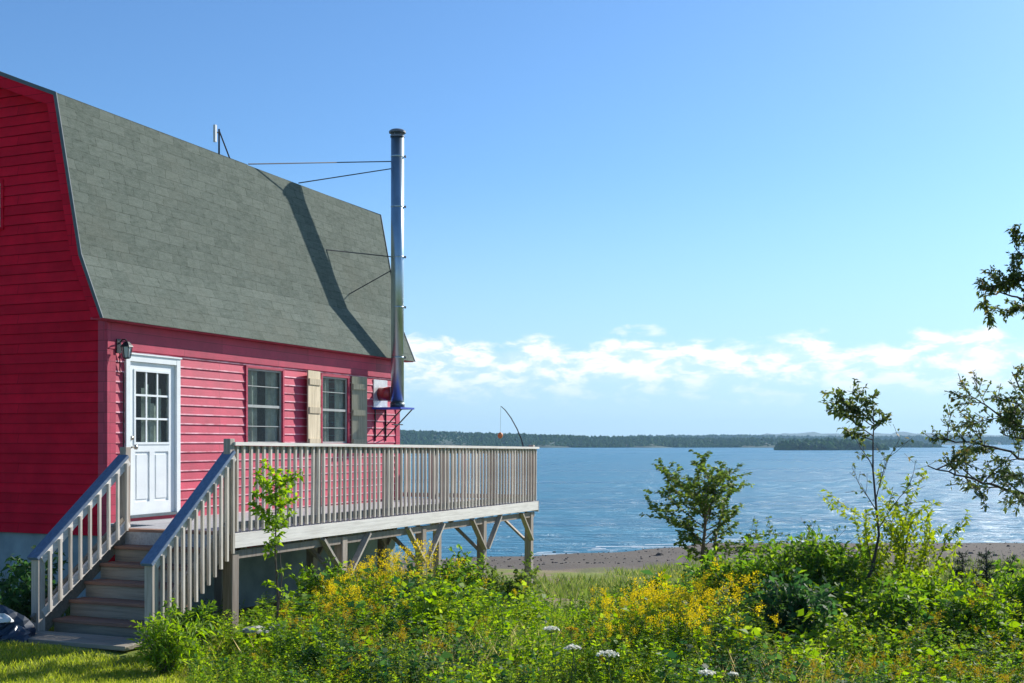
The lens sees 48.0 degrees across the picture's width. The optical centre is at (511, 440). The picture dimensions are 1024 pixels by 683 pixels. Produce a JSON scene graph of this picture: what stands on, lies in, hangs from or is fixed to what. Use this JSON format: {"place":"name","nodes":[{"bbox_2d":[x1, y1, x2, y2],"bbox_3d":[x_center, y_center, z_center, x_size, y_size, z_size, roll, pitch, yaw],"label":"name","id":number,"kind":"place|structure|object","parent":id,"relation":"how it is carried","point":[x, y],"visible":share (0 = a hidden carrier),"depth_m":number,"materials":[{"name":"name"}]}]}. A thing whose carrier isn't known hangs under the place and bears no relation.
{"place":"outdoors","nodes":[
{"label":"outdoors","id":0,"kind":"place"},
{"bbox_2d":[0,627,306,682],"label":"lawn grass","id":1,"kind":"structure","parent":0,"point":[66,674],"depth_m":10.56,"materials":[{"name":"green plant"}]},
{"bbox_2d":[0,543,1023,682],"bbox_3d":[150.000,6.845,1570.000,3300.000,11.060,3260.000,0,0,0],"label":"ground","id":2,"kind":"structure","parent":0,"point":[549,568],"depth_m":43.55,"materials":[{"name":"soil"}]},
{"bbox_2d":[0,590,30,619],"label":"foundation weed","id":3,"kind":"object","parent":2,"relation":"on","point":[24,607],"visible":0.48,"depth_m":12.62,"materials":[{"name":"green plant"}]},
{"bbox_2d":[0,559,30,607],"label":"foundation weed","id":4,"kind":"object","parent":2,"relation":"on","point":[6,586],"visible":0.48,"depth_m":12.81,"materials":[{"name":"green plant"}]},
{"bbox_2d":[0,605,36,643],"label":"tarp heap","id":5,"kind":"object","parent":2,"relation":"on","point":[21,628],"visible":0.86,"depth_m":11.75,"materials":[{"name":"blue plastic"}]},
{"bbox_2d":[0,613,13,622],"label":"bag","id":6,"kind":"object","parent":5,"relation":"on","point":[5,618],"visible":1,"depth_m":11.70,"materials":[{"name":"plastic"}]},
{"bbox_2d":[1,545,67,615],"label":"foundation weed","id":7,"kind":"object","parent":2,"relation":"on","point":[22,574],"visible":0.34,"depth_m":12.87,"materials":[{"name":"green plant"}]},
{"bbox_2d":[28,631,143,650],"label":"plank walk","id":8,"kind":"structure","parent":2,"relation":"on","point":[95,641],"depth_m":11.59,"materials":[{"name":"grey wood"}]},
{"bbox_2d":[27,450,235,648],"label":"wooden steps","id":9,"kind":"structure","parent":2,"relation":"on","point":[152,589],"depth_m":12.49,"materials":[{"name":"grey wood"}]},
{"bbox_2d":[127,606,211,675],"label":"shrub","id":10,"kind":"object","parent":2,"relation":"on","point":[169,647],"visible":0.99,"depth_m":10.51,"materials":[{"name":"green plant"}]},
{"bbox_2d":[162,598,219,654],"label":"shrub","id":11,"kind":"object","parent":2,"relation":"on","point":[203,612],"visible":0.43,"depth_m":11.36,"materials":[{"name":"green plant"}]},
{"bbox_2d":[0,71,415,619],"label":"red house","id":12,"kind":"structure","parent":2,"relation":"on","point":[175,312],"depth_m":15.88,"materials":[{"name":"red wood"}]},
{"bbox_2d":[0,179,4,229],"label":"window","id":13,"kind":"structure","parent":12,"relation":"in","point":[2,206],"depth_m":15.13,"materials":[{"name":"red wood"}]},
{"bbox_2d":[124,353,181,517],"bbox_3d":[-4.773,-0.071,15.291,0.155,2.142,1.120,0,0,22],"label":"door","id":14,"kind":"structure","parent":12,"relation":"in","point":[155,464],"depth_m":15.35,"materials":[{"name":"white paint"}]},
{"bbox_2d":[245,365,283,442],"bbox_3d":[-3.835,-0.530,17.705,0.135,1.220,1.020,0,0,22],"label":"window","id":15,"kind":"structure","parent":12,"relation":"in","point":[274,377],"depth_m":17.90,"materials":[{"name":"white glass"}]},
{"bbox_2d":[320,373,349,443],"bbox_3d":[-3.052,-0.525,19.626,0.135,1.210,0.930,0,0,22],"label":"window","id":16,"kind":"structure","parent":12,"relation":"in","point":[342,383],"depth_m":19.82,"materials":[{"name":"white glass"}]},
{"bbox_2d":[240,625,271,632],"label":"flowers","id":17,"kind":"object","parent":2,"relation":"on","point":[245,629],"visible":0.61,"depth_m":11.68,"materials":[{"name":"white plant"}]},
{"bbox_2d":[247,458,304,621],"bbox_3d":[-2.469,1.182,11.993,0.576,2.010,0.611,0,0,24],"label":"sapling tree","id":18,"kind":"object","parent":2,"relation":"on","point":[272,498],"visible":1,"depth_m":11.99,"materials":[{"name":"green plant"}]},
{"bbox_2d":[284,557,361,613],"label":"shrub","id":19,"kind":"object","parent":2,"relation":"on","point":[311,580],"visible":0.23,"depth_m":13.57,"materials":[{"name":"green plant"}]},
{"bbox_2d":[111,439,538,633],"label":"wooden deck","id":20,"kind":"structure","parent":2,"relation":"on","point":[312,525],"depth_m":16.04,"materials":[{"name":"grey wood"}]},
{"bbox_2d":[500,406,523,446],"bbox_3d":[0.013,0.038,21.275,0.464,1.375,0.026,0,0,0],"label":"bent pole","id":21,"kind":"object","parent":20,"relation":"attached to","point":[514,424],"visible":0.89,"depth_m":21.27,"materials":[{"name":"grey metal"}]},
{"bbox_2d":[305,538,527,643],"bbox_3d":[-1.089,1.679,13.006,2.512,1.191,3.503,0,0,-10],"label":"goldenrod patch","id":22,"kind":"object","parent":2,"relation":"on","point":[370,564],"visible":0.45,"depth_m":12.87,"materials":[{"name":"yellow plant"}]},
{"bbox_2d":[245,579,630,682],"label":"sparse goldenrod","id":23,"kind":"object","parent":2,"relation":"on","point":[399,633],"visible":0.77,"depth_m":9.98,"materials":[{"name":"yellow plant"}]},
{"bbox_2d":[418,544,489,605],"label":"shrub","id":24,"kind":"object","parent":2,"relation":"on","point":[469,565],"visible":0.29,"depth_m":13.51,"materials":[{"name":"green plant"}]},
{"bbox_2d":[460,551,543,605],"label":"shrub","id":25,"kind":"object","parent":2,"relation":"on","point":[508,585],"visible":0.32,"depth_m":13.70,"materials":[{"name":"green plant"}]},
{"bbox_2d":[543,626,559,682],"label":"umbel flower","id":26,"kind":"object","parent":2,"relation":"on","point":[548,628],"visible":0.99,"depth_m":9.60,"materials":[{"name":"white plant"}]},
{"bbox_2d":[565,626,577,682],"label":"umbel flower","id":27,"kind":"object","parent":2,"relation":"on","point":[570,628],"visible":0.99,"depth_m":9.40,"materials":[{"name":"plant"}]},
{"bbox_2d":[563,644,580,682],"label":"umbel flower","id":28,"kind":"object","parent":2,"relation":"on","point":[571,646],"visible":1,"depth_m":9.20,"materials":[{"name":"white plant"}]},
{"bbox_2d":[186,561,1023,682],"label":"pale undergrowth","id":29,"kind":"object","parent":2,"relation":"on","point":[502,632],"visible":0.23,"depth_m":10.45,"materials":[{"name":"green plant"}]},
{"bbox_2d":[186,564,1023,682],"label":"green undergrowth","id":30,"kind":"object","parent":2,"relation":"on","point":[869,632],"visible":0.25,"depth_m":10.34,"materials":[{"name":"green plant"}]},
{"bbox_2d":[186,557,1023,682],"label":"dark undergrowth","id":31,"kind":"object","parent":2,"relation":"on","point":[760,671],"visible":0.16,"depth_m":9.70,"materials":[{"name":"green plant"}]},
{"bbox_2d":[596,650,618,682],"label":"umbel flower","id":32,"kind":"object","parent":2,"relation":"on","point":[611,652],"visible":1,"depth_m":8.59,"materials":[{"name":"white plant"}]},
{"bbox_2d":[216,562,1023,682],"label":"broad leaved weeds","id":33,"kind":"object","parent":2,"relation":"on","point":[1013,624],"visible":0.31,"depth_m":10.38,"materials":[{"name":"green plant"}]},
{"bbox_2d":[586,557,780,677],"bbox_3d":[1.827,1.711,11.087,2.343,1.000,3.325,0,0,0],"label":"goldenrod drift","id":34,"kind":"object","parent":2,"relation":"on","point":[650,599],"visible":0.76,"depth_m":10.28,"materials":[{"name":"yellow plant"}]},
{"bbox_2d":[698,668,715,682],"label":"umbel flower","id":35,"kind":"object","parent":2,"relation":"on","point":[706,672],"visible":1,"depth_m":7.99,"materials":[{"name":"white plant"}]},
{"bbox_2d":[399,542,1023,569],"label":"beach pebbles","id":36,"kind":"object","parent":2,"relation":"on","point":[658,554],"visible":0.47,"depth_m":48.37,"materials":[{"name":"grey stone"}]},
{"bbox_2d":[639,449,789,571],"bbox_3d":[3.081,1.333,17.210,2.525,2.416,1.899,0,0,-40],"label":"young tree","id":37,"kind":"object","parent":2,"relation":"on","point":[704,501],"visible":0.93,"depth_m":16.99,"materials":[{"name":"green plant"}]},
{"bbox_2d":[728,671,737,680],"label":"umbel flower","id":38,"kind":"object","parent":2,"relation":"on","point":[733,673],"visible":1,"depth_m":8.19,"materials":[{"name":"white plant"}]},
{"bbox_2d":[675,534,805,612],"bbox_3d":[2.624,1.642,12.755,1.282,1.213,1.083,0,0,40],"label":"shrub","id":39,"kind":"object","parent":2,"relation":"on","point":[739,571],"visible":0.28,"depth_m":12.69,"materials":[{"name":"green plant"}]},
{"bbox_2d":[749,544,803,585],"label":"twiggy shrub","id":40,"kind":"object","parent":2,"relation":"on","point":[791,561],"visible":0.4,"depth_m":12.82,"materials":[{"name":"green plant"}]},
{"bbox_2d":[722,530,854,594],"bbox_3d":[3.086,1.593,13.288,1.550,1.225,1.163,0,0,30],"label":"shrub","id":41,"kind":"object","parent":2,"relation":"on","point":[804,556],"visible":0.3,"depth_m":12.97,"materials":[{"name":"green plant"}]},
{"bbox_2d":[770,518,812,566],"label":"twiggy shrub","id":42,"kind":"object","parent":2,"relation":"on","point":[808,529],"visible":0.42,"depth_m":13.25,"materials":[{"name":"green plant"}]},
{"bbox_2d":[739,567,848,653],"bbox_3d":[2.647,1.704,10.747,0.992,0.999,1.052,0,0,0],"label":"shrub","id":43,"kind":"object","parent":2,"relation":"on","point":[800,599],"visible":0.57,"depth_m":10.70,"materials":[{"name":"green plant"}]},
{"bbox_2d":[809,520,847,563],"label":"twiggy shrub","id":44,"kind":"object","parent":2,"relation":"on","point":[827,540],"visible":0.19,"depth_m":13.23,"materials":[{"name":"green plant"}]},
{"bbox_2d":[797,524,881,609],"bbox_3d":[3.670,1.548,12.979,1.004,1.228,1.218,0,0,15],"label":"shrub","id":45,"kind":"object","parent":2,"relation":"on","point":[849,564],"visible":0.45,"depth_m":12.83,"materials":[{"name":"green plant"}]},
{"bbox_2d":[819,378,941,604],"bbox_3d":[4.012,0.665,12.618,1.349,2.712,0.518,0,0,0],"label":"slender tree","id":46,"kind":"object","parent":2,"relation":"on","point":[840,411],"visible":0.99,"depth_m":12.59,"materials":[{"name":"green plant"}]},
{"bbox_2d":[839,564,932,656],"bbox_3d":[3.664,1.675,11.119,0.843,0.928,0.875,0,0,0],"label":"shrub","id":47,"kind":"object","parent":2,"relation":"on","point":[895,600],"visible":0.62,"depth_m":11.11,"materials":[{"name":"green plant"}]},
{"bbox_2d":[818,463,976,596],"bbox_3d":[4.294,1.214,12.915,1.802,1.940,1.498,0,0,0],"label":"willow shrub","id":48,"kind":"object","parent":2,"relation":"on","point":[900,539],"visible":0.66,"depth_m":12.74,"materials":[{"name":"green plant"}]},
{"bbox_2d":[779,581,1023,682],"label":"faded goldenrod","id":49,"kind":"object","parent":2,"relation":"on","point":[920,660],"visible":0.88,"depth_m":8.86,"materials":[{"name":"yellow plant"}]},
{"bbox_2d":[888,560,987,635],"bbox_3d":[4.361,1.671,11.879,0.856,0.929,0.900,0,0,43],"label":"shrub","id":50,"kind":"object","parent":2,"relation":"on","point":[931,584],"visible":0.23,"depth_m":11.76,"materials":[{"name":"green plant"}]},
{"bbox_2d":[944,550,978,591],"bbox_3d":[5.010,1.714,12.889,0.626,1.007,0.761,0,0,43],"label":"spruce tree","id":51,"kind":"object","parent":2,"relation":"on","point":[959,569],"visible":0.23,"depth_m":12.90,"materials":[{"name":"green plant"}]},
{"bbox_2d":[921,224,1023,515],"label":"overhanging tree","id":52,"kind":"object","parent":2,"relation":"on","point":[1009,418],"visible":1,"depth_m":7.12,"materials":[{"name":"green plant"}]},
{"bbox_2d":[925,573,1021,649],"bbox_3d":[4.471,1.687,11.031,0.859,0.813,0.815,0,0,43],"label":"shrub","id":53,"kind":"object","parent":2,"relation":"on","point":[1003,606],"visible":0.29,"depth_m":10.91,"materials":[{"name":"green plant"}]},
{"bbox_2d":[966,550,1004,599],"bbox_3d":[5.000,1.646,12.212,0.687,1.030,0.782,0,0,0],"label":"spruce tree","id":54,"kind":"object","parent":2,"relation":"on","point":[988,566],"visible":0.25,"depth_m":12.20,"materials":[{"name":"green plant"}]},
{"bbox_2d":[990,555,1023,629],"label":"shrub","id":55,"kind":"object","parent":2,"relation":"on","point":[1017,589],"visible":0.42,"depth_m":11.36,"materials":[{"name":"green plant"}]},
{"bbox_2d":[995,554,1022,598],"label":"spruce tree","id":56,"kind":"object","parent":2,"relation":"on","point":[1009,561],"visible":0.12,"depth_m":12.59,"materials":[{"name":"green plant"}]},
{"bbox_2d":[0,552,1023,628],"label":"meadow grass","id":57,"kind":"structure","parent":0,"point":[561,590],"depth_m":25.86,"materials":[{"name":"green plant"}]},
{"bbox_2d":[0,0,1023,436],"label":"sky","id":58,"kind":"structure","parent":0,"point":[622,217],"materials":[{"name":"blue"}]},
{"bbox_2d":[199,619,862,682],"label":"dry grass","id":59,"kind":"structure","parent":0,"point":[513,631],"depth_m":9.90,"materials":[{"name":"plant"}]},
{"bbox_2d":[166,591,1023,682],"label":"rough grass","id":60,"kind":"structure","parent":0,"point":[370,667],"depth_m":10.16,"materials":[{"name":"green plant"}]},
{"bbox_2d":[429,432,947,447],"bbox_3d":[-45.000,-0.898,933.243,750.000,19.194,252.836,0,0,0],"label":"shore","id":61,"kind":"structure","parent":0,"point":[448,442],"depth_m":869.25,"materials":[{"name":"green plant"}]},
{"bbox_2d":[400,430,941,447],"bbox_3d":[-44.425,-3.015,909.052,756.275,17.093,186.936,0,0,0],"label":"forest","id":62,"kind":"object","parent":61,"relation":"on","point":[414,437],"visible":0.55,"depth_m":913.31,"materials":[{"name":"green plant"}]},
{"bbox_2d":[395,445,1023,558],"bbox_3d":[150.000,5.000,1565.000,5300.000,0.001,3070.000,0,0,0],"label":"water","id":63,"kind":"structure","parent":0,"point":[591,497],"depth_m":101.77,"materials":[{"name":"blue liquid"}]},
{"bbox_2d":[537,539,1015,553],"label":"surf foam","id":64,"kind":"object","parent":63,"relation":"on","point":[666,544],"visible":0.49,"depth_m":54.27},
{"bbox_2d":[692,432,1016,436],"bbox_3d":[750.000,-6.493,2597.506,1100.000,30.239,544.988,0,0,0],"label":"distant hills","id":65,"kind":"structure","parent":0,"point":[842,434],"depth_m":2578.99,"materials":[{"name":"green plant"}]},
{"bbox_2d":[938,441,1023,444],"bbox_3d":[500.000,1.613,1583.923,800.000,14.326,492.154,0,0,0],"label":"headland","id":66,"kind":"structure","parent":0,"point":[948,443],"depth_m":1519.49,"materials":[{"name":"green plant"}]},
{"bbox_2d":[627,434,1023,444],"bbox_3d":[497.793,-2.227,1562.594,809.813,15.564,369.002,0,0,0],"label":"headland forest","id":67,"kind":"object","parent":66,"relation":"on","point":[1004,440],"visible":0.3,"depth_m":1565.27,"materials":[{"name":"green plant"}]},
{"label":"island","id":68,"kind":"structure","parent":0,"visible":0},
{"bbox_2d":[774,437,889,449],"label":"island forest","id":69,"kind":"object","parent":68,"relation":"on","point":[828,443],"visible":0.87,"depth_m":627.11,"materials":[{"name":"green plant"}]}
]}

